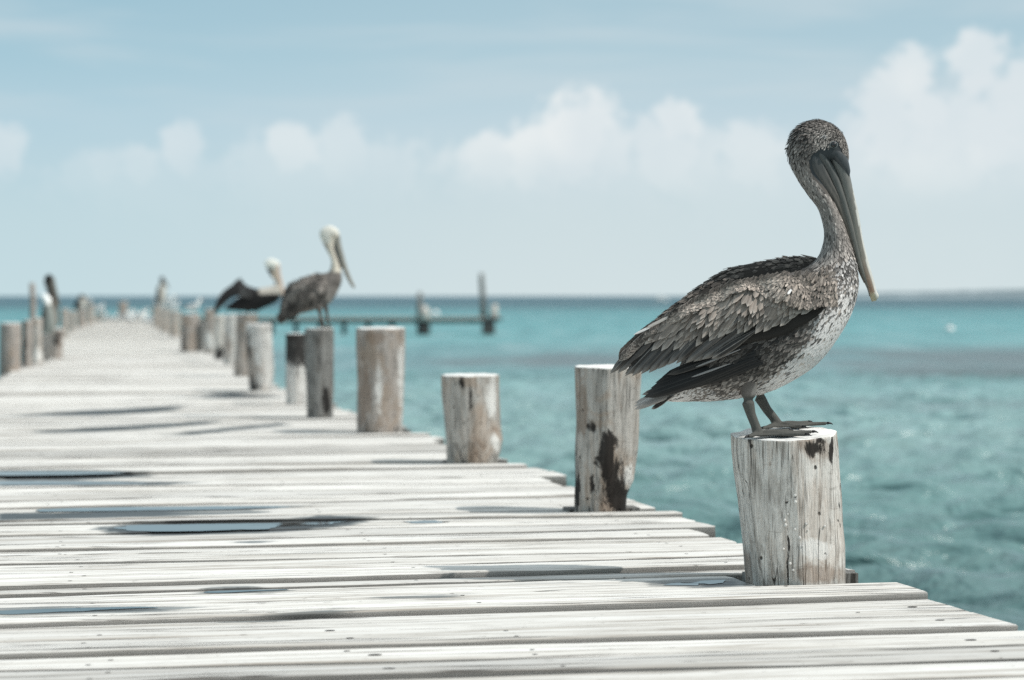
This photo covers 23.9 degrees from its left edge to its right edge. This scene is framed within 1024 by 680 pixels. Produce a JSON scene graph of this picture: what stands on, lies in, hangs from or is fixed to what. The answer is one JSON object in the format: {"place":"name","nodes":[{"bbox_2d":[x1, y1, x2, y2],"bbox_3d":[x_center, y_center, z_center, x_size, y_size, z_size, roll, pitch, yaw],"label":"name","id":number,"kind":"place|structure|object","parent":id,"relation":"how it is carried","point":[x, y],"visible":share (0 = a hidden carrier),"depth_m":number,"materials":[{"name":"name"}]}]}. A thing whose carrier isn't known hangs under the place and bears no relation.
{"place":"outdoors","nodes":[
{"label":"outdoors","id":0,"kind":"place"},
{"bbox_2d":[44,274,59,326],"bbox_3d":[-5.386,-0.456,28.313,0.155,0.629,0.146,1,1,42],"label":"pelican","id":1,"kind":"object","parent":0,"point":[50,285],"visible":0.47,"depth_m":28.28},
{"bbox_2d":[128,312,133,322],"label":"gull","id":2,"kind":"object","parent":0,"point":[130,318],"visible":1,"depth_m":60.83,"materials":[{"name":"white"}]},
{"bbox_2d":[169,301,179,310],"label":"gull","id":3,"kind":"object","parent":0,"point":[175,307],"visible":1,"depth_m":44.20,"materials":[{"name":"white"}]},
{"bbox_2d":[0,296,1023,630],"bbox_3d":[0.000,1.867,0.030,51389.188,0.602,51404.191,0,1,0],"label":"sea","id":4,"kind":"structure","parent":0,"point":[916,404],"depth_m":38.61,"materials":[{"name":"teal liquid"}]},
{"bbox_2d":[0,322,21,377],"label":"wooden post","id":5,"kind":"object","parent":4,"relation":"in","point":[10,344],"visible":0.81,"depth_m":23.55,"materials":[{"name":"grey wood"}]},
{"bbox_2d":[22,320,32,367],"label":"wooden post","id":6,"kind":"object","parent":4,"relation":"in","point":[27,334],"visible":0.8,"depth_m":24.70,"materials":[{"name":"grey wood"}]},
{"bbox_2d":[29,283,35,319],"bbox_3d":[-6.136,0.492,31.014,0.108,2.449,0.088,0,1,0],"label":"mooring pole","id":7,"kind":"object","parent":4,"relation":"in","point":[32,312],"visible":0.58,"depth_m":30.96,"materials":[{"name":"grey wood"}]},
{"bbox_2d":[31,318,42,364],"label":"wooden post","id":8,"kind":"object","parent":4,"relation":"in","point":[37,352],"visible":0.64,"depth_m":25.77,"materials":[{"name":"grey wood"}]},
{"bbox_2d":[43,334,50,360],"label":"wooden post","id":9,"kind":"object","parent":4,"relation":"in","point":[46,345],"visible":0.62,"depth_m":27.16,"materials":[{"name":"grey wood"}]},
{"bbox_2d":[41,294,55,333],"bbox_3d":[-5.216,-0.294,27.193,0.173,0.448,0.137,0,1,0],"label":"pelican","id":10,"kind":"object","parent":9,"relation":"on","point":[48,320],"visible":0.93,"depth_m":27.14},
{"bbox_2d":[50,328,62,358],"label":"wooden post","id":11,"kind":"object","parent":4,"relation":"in","point":[56,347],"visible":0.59,"depth_m":28.25,"materials":[{"name":"grey wood"}]},
{"bbox_2d":[60,309,68,337],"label":"wooden post","id":12,"kind":"object","parent":4,"relation":"in","point":[64,322],"visible":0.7,"depth_m":42.04,"materials":[{"name":"grey wood"}]},
{"bbox_2d":[69,311,76,331],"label":"wooden post","id":13,"kind":"object","parent":4,"relation":"in","point":[72,321],"visible":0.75,"depth_m":49.73,"materials":[{"name":"grey wood"}]},
{"bbox_2d":[76,309,85,326],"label":"wooden post","id":14,"kind":"object","parent":4,"relation":"in","point":[81,317],"visible":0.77,"depth_m":56.05,"materials":[{"name":"grey wood"}]},
{"bbox_2d":[73,294,88,308],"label":"pelican","id":15,"kind":"object","parent":14,"relation":"on","point":[81,302],"visible":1,"depth_m":56.07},
{"bbox_2d":[86,304,94,323],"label":"wooden post","id":16,"kind":"object","parent":4,"relation":"in","point":[90,313],"visible":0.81,"depth_m":61.95,"materials":[{"name":"grey wood"}]},
{"bbox_2d":[95,314,102,320],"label":"wooden post","id":17,"kind":"object","parent":4,"relation":"in","point":[98,317],"visible":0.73,"depth_m":69.24,"materials":[{"name":"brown wood"}]},
{"bbox_2d":[118,301,127,319],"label":"wooden post","id":18,"kind":"object","parent":4,"relation":"in","point":[123,307],"visible":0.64,"depth_m":72.06,"materials":[{"name":"grey wood"}]},
{"bbox_2d":[152,306,162,327],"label":"wooden post","id":19,"kind":"object","parent":4,"relation":"in","point":[156,311],"visible":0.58,"depth_m":55.17,"materials":[{"name":"grey wood"}]},
{"bbox_2d":[156,277,168,305],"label":"pelican","id":20,"kind":"object","parent":19,"relation":"on","point":[161,293],"visible":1,"depth_m":55.20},
{"bbox_2d":[160,308,170,331],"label":"wooden post","id":21,"kind":"object","parent":4,"relation":"in","point":[164,326],"visible":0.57,"depth_m":49.05,"materials":[{"name":"grey wood"}]},
{"bbox_2d":[157,295,176,306],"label":"gull","id":22,"kind":"object","parent":21,"relation":"on","point":[168,302],"visible":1,"depth_m":49.09,"materials":[{"name":"white"}]},
{"bbox_2d":[169,311,180,335],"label":"wooden post","id":23,"kind":"object","parent":4,"relation":"in","point":[174,322],"visible":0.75,"depth_m":44.14,"materials":[{"name":"grey wood"}]},
{"bbox_2d":[181,313,199,351],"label":"wooden post","id":24,"kind":"object","parent":4,"relation":"in","point":[189,332],"visible":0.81,"depth_m":31.82,"materials":[{"name":"grey wood"}]},
{"bbox_2d":[182,298,203,313],"bbox_3d":[-4.217,-0.452,31.918,0.306,0.208,0.092,0,1,-23],"label":"gull","id":25,"kind":"object","parent":24,"relation":"on","point":[194,306],"visible":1,"depth_m":31.89,"materials":[{"name":"white"}]},
{"bbox_2d":[199,322,204,351],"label":"wooden post","id":26,"kind":"object","parent":4,"relation":"in","point":[201,336],"visible":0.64,"depth_m":31.81,"materials":[{"name":"grey wood"}]},
{"bbox_2d":[204,309,215,353],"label":"wooden post","id":27,"kind":"object","parent":4,"relation":"in","point":[209,316],"visible":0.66,"depth_m":30.70,"materials":[{"name":"grey wood"}]},
{"bbox_2d":[214,315,223,358],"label":"wooden post","id":28,"kind":"object","parent":4,"relation":"in","point":[218,336],"visible":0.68,"depth_m":27.80,"materials":[{"name":"grey wood"}]},
{"bbox_2d":[223,314,235,363],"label":"wooden post","id":29,"kind":"object","parent":4,"relation":"in","point":[229,338],"visible":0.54,"depth_m":25.77,"materials":[{"name":"grey wood"}]},
{"bbox_2d":[234,314,257,375],"bbox_3d":[-2.420,0.820,22.017,0.223,2.120,0.204,0,1,0],"label":"wooden post","id":30,"kind":"object","parent":4,"relation":"in","point":[241,361],"visible":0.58,"depth_m":21.93,"materials":[{"name":"grey wood"}]},
{"bbox_2d":[213,259,284,313],"bbox_3d":[-2.388,-0.489,21.993,0.646,0.504,0.222,0,1,0],"label":"pelican","id":31,"kind":"object","parent":30,"relation":"on","point":[248,299],"visible":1,"depth_m":21.95,"materials":[{"name":"black"}]},
{"bbox_2d":[246,323,273,390],"bbox_3d":[-1.937,0.907,18.586,0.219,2.069,0.202,0,1,0],"label":"wooden post","id":32,"kind":"object","parent":4,"relation":"in","point":[259,346],"visible":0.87,"depth_m":18.49,"materials":[{"name":"grey wood"}]},
{"bbox_2d":[286,333,306,403],"bbox_3d":[-1.465,0.967,16.426,0.143,2.029,0.144,0,1,0],"label":"wooden post","id":33,"kind":"object","parent":4,"relation":"in","point":[296,390],"visible":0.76,"depth_m":16.35,"materials":[{"name":"white wood"}]},
{"bbox_2d":[305,328,333,418],"bbox_3d":[-1.149,0.972,14.440,0.176,2.090,0.176,0,1,0],"label":"wooden post","id":34,"kind":"object","parent":4,"relation":"in","point":[319,352],"visible":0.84,"depth_m":14.36,"materials":[{"name":"grey wood"}]},
{"bbox_2d":[276,226,354,327],"bbox_3d":[-1.171,-0.376,14.415,0.476,0.611,0.186,0,1,0],"label":"pelican","id":35,"kind":"object","parent":34,"relation":"on","point":[318,291],"visible":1,"depth_m":14.38,"materials":[{"name":"grey"}]},
{"bbox_2d":[200,273,501,334],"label":"ruined jetty","id":36,"kind":"object","parent":4,"relation":"in","point":[423,321],"visible":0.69,"depth_m":124.10,"materials":[{"name":"grey wood"}]},
{"bbox_2d":[356,326,404,433],"bbox_3d":[-0.701,0.987,12.919,0.262,2.117,0.263,0,1,0],"label":"wooden post","id":37,"kind":"object","parent":4,"relation":"in","point":[380,354],"visible":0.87,"depth_m":12.80,"materials":[{"name":"grey wood"}]},
{"bbox_2d":[441,373,502,463],"bbox_3d":[-0.175,1.118,10.561,0.269,1.940,0.253,0,1,0],"label":"wooden post","id":38,"kind":"object","parent":4,"relation":"in","point":[472,417],"visible":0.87,"depth_m":10.44,"materials":[{"name":"grey wood"}]},
{"bbox_2d":[0,319,1023,679],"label":"wooden pier","id":39,"kind":"structure","parent":4,"relation":"on","point":[510,571],"depth_m":6.44,"materials":[{"name":"white wood"}]},
{"bbox_2d":[0,471,115,474],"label":"puddle","id":40,"kind":"object","parent":39,"relation":"on","point":[39,473],"visible":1,"depth_m":9.85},
{"bbox_2d":[0,481,140,483],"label":"puddle","id":41,"kind":"object","parent":39,"relation":"on","point":[28,482],"visible":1,"depth_m":9.47,"materials":[{"name":"grey liquid"}]},
{"bbox_2d":[0,607,157,613],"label":"puddle","id":42,"kind":"object","parent":39,"relation":"on","point":[43,610],"visible":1,"depth_m":5.54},
{"bbox_2d":[108,313,119,322],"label":"gull","id":43,"kind":"object","parent":39,"relation":"on","point":[114,318],"visible":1,"depth_m":65.35,"materials":[{"name":"white"}]},
{"bbox_2d":[116,310,133,322],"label":"gull","id":44,"kind":"object","parent":39,"relation":"on","point":[124,317],"visible":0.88,"depth_m":65.34,"materials":[{"name":"white"}]},
{"bbox_2d":[132,310,145,321],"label":"gull","id":45,"kind":"object","parent":39,"relation":"on","point":[137,316],"visible":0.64,"depth_m":67.84,"materials":[{"name":"white"}]},
{"bbox_2d":[139,313,152,326],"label":"gull","id":46,"kind":"object","parent":39,"relation":"on","point":[147,321],"visible":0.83,"depth_m":56.91,"materials":[{"name":"white"}]},
{"bbox_2d":[37,506,287,511],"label":"puddle","id":47,"kind":"object","parent":39,"relation":"on","point":[140,508],"visible":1,"depth_m":8.33,"materials":[{"name":"grey liquid"}]},
{"bbox_2d":[114,521,345,530],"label":"puddle","id":48,"kind":"object","parent":39,"relation":"on","point":[209,526],"visible":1,"depth_m":7.59,"materials":[{"name":"grey liquid"}]},
{"bbox_2d":[204,589,288,592],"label":"puddle","id":49,"kind":"object","parent":39,"relation":"on","point":[228,590],"visible":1,"depth_m":6.01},
{"bbox_2d":[406,520,443,522],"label":"puddle","id":50,"kind":"object","parent":39,"relation":"on","point":[428,521],"visible":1,"depth_m":7.77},
{"bbox_2d":[665,580,724,584],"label":"puddle","id":51,"kind":"object","parent":39,"relation":"on","point":[708,582],"visible":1,"depth_m":6.14,"materials":[{"name":"grey liquid"}]},
{"bbox_2d":[574,364,641,512],"bbox_3d":[0.323,1.108,8.193,0.233,2.046,0.238,0,1,0],"label":"wooden post","id":52,"kind":"object","parent":4,"relation":"in","point":[607,434],"visible":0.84,"depth_m":8.09,"materials":[{"name":"grey wood"}]},
{"bbox_2d":[654,295,668,300],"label":"boat","id":53,"kind":"object","parent":4,"relation":"on","point":[660,297],"visible":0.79,"depth_m":899.25,"materials":[{"name":"white paint"}]},
{"bbox_2d":[731,426,844,585],"bbox_3d":[0.711,1.197,6.209,0.299,1.941,0.274,0,1,0],"label":"wooden post","id":54,"kind":"object","parent":4,"relation":"in","point":[789,492],"visible":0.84,"depth_m":6.09,"materials":[{"name":"grey wood"}]},
{"bbox_2d":[610,119,878,438],"bbox_3d":[0.594,-0.160,6.185,0.690,0.812,0.338,0,1,0],"label":"pelican","id":55,"kind":"object","parent":54,"relation":"on","point":[747,333],"visible":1,"depth_m":6.11,"materials":[{"name":"grey"}]},
{"bbox_2d":[946,323,954,330],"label":"buoy","id":56,"kind":"object","parent":4,"relation":"on","point":[949,328],"visible":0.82,"depth_m":138.61,"materials":[{"name":"white paint"}]},
{"bbox_2d":[0,0,1023,295],"label":"sky","id":57,"kind":"structure","parent":0,"point":[533,147],"materials":[{"name":"blue"}]},
{"bbox_2d":[856,289,1023,299],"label":"distant shore","id":58,"kind":"structure","parent":0,"point":[980,295],"depth_m":1372.53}
]}

